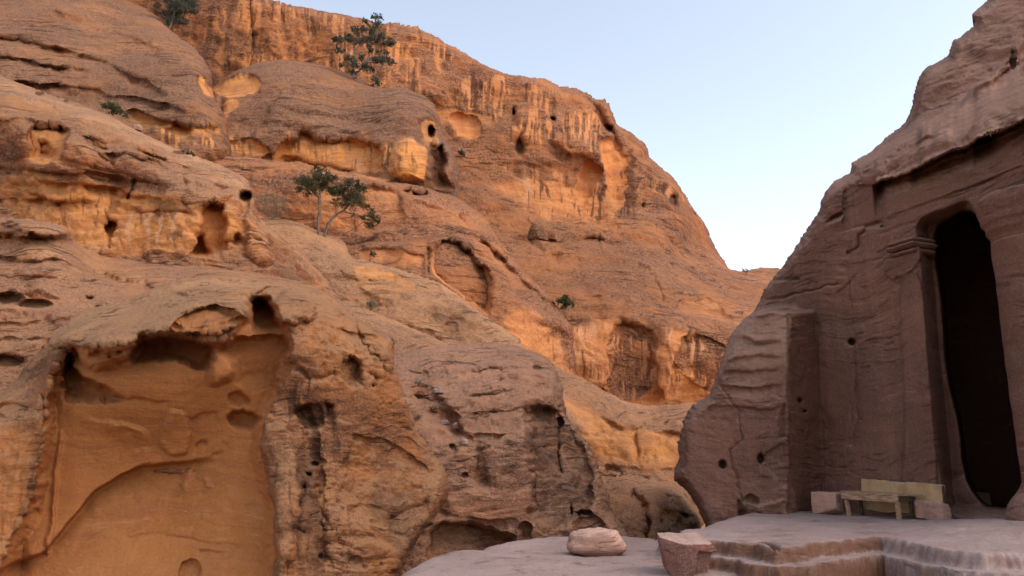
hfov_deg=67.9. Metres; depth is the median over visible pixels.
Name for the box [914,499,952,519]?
dressed block
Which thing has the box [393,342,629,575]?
outcrop
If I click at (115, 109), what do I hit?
bush
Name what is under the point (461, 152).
shrub
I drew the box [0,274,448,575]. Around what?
alcove outcrop
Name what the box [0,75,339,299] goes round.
cliff
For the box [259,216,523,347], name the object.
pale slope
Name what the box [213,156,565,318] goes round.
ledge band
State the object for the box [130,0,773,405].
back cliff
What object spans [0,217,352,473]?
slab terrace
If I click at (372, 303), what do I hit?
shrub
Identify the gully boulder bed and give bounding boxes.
[602,474,703,539]
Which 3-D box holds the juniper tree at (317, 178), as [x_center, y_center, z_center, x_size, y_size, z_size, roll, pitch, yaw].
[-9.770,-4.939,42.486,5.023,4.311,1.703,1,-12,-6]
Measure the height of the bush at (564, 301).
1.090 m
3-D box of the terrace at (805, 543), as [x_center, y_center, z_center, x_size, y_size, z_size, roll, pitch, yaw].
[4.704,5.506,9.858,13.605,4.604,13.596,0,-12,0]
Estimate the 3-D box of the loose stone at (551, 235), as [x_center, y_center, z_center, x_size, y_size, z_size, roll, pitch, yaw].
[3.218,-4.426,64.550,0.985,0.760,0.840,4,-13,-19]
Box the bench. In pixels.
[840,491,921,519]
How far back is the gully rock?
32.55 m
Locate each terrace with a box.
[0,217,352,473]
[402,511,1023,575]
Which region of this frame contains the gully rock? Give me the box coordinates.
[552,363,697,488]
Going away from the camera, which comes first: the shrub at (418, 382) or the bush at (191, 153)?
the shrub at (418, 382)
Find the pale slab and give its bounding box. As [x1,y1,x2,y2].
[336,299,447,352]
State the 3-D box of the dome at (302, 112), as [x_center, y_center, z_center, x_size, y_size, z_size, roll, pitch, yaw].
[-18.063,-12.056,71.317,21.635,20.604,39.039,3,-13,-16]
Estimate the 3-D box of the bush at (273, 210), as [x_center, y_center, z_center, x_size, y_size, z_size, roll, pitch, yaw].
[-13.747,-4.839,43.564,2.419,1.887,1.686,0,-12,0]
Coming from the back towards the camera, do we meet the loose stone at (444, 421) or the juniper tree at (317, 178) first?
the juniper tree at (317, 178)
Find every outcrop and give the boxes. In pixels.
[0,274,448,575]
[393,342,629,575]
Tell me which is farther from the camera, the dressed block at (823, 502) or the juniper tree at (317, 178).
the juniper tree at (317, 178)
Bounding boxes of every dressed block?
[811,491,843,513]
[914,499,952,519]
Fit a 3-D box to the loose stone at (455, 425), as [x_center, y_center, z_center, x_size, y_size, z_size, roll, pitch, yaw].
[-1.246,3.128,17.277,0.255,0.147,0.191,7,-14,-28]
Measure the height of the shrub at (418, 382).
0.345 m
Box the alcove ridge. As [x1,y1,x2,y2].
[347,234,576,374]
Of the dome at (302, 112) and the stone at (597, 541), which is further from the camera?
the dome at (302, 112)
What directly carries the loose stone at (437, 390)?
on the outcrop at (522, 464)
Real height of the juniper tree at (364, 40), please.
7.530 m
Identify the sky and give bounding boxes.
[273,0,986,270]
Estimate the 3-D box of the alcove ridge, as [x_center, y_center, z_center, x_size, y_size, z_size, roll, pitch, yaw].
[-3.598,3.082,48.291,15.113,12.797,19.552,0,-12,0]
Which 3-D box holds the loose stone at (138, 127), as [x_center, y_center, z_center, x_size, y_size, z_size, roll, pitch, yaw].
[-19.741,-8.445,40.030,0.416,0.333,0.424,-5,-13,24]
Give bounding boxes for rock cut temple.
[674,0,1023,526]
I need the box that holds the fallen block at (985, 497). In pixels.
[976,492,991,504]
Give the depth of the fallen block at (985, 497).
16.94 m
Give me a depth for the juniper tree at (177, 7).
70.84 m
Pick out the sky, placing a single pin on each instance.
(754, 108)
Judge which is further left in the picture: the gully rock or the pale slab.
the pale slab
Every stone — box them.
[132,124,142,131]
[417,388,428,395]
[432,388,443,392]
[441,420,448,423]
[452,422,458,428]
[460,439,467,443]
[528,225,547,240]
[548,231,555,239]
[567,527,626,556]
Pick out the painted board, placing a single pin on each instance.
(932, 492)
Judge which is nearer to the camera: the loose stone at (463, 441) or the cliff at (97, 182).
the loose stone at (463, 441)
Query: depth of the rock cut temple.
15.66 m
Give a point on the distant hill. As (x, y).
(772, 272)
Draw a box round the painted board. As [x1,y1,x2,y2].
[861,479,945,514]
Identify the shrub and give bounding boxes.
[366,299,378,307]
[370,250,376,257]
[413,374,424,384]
[458,149,464,156]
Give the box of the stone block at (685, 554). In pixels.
[657,532,716,575]
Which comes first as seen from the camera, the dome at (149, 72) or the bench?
the bench
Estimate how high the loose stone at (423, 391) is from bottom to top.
0.189 m
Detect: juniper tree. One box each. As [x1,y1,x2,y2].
[152,0,198,29]
[293,163,380,236]
[331,12,396,86]
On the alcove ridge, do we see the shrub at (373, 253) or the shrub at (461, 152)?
the shrub at (373, 253)
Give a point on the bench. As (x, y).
(895, 498)
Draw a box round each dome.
[0,0,230,161]
[213,60,459,197]
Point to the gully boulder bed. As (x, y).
(642, 506)
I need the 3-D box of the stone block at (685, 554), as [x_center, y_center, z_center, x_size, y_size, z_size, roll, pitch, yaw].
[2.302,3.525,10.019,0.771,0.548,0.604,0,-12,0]
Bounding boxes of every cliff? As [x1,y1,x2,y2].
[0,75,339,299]
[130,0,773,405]
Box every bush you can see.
[100,100,128,117]
[181,150,195,156]
[253,190,291,218]
[555,293,574,310]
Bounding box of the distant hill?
[748,267,779,276]

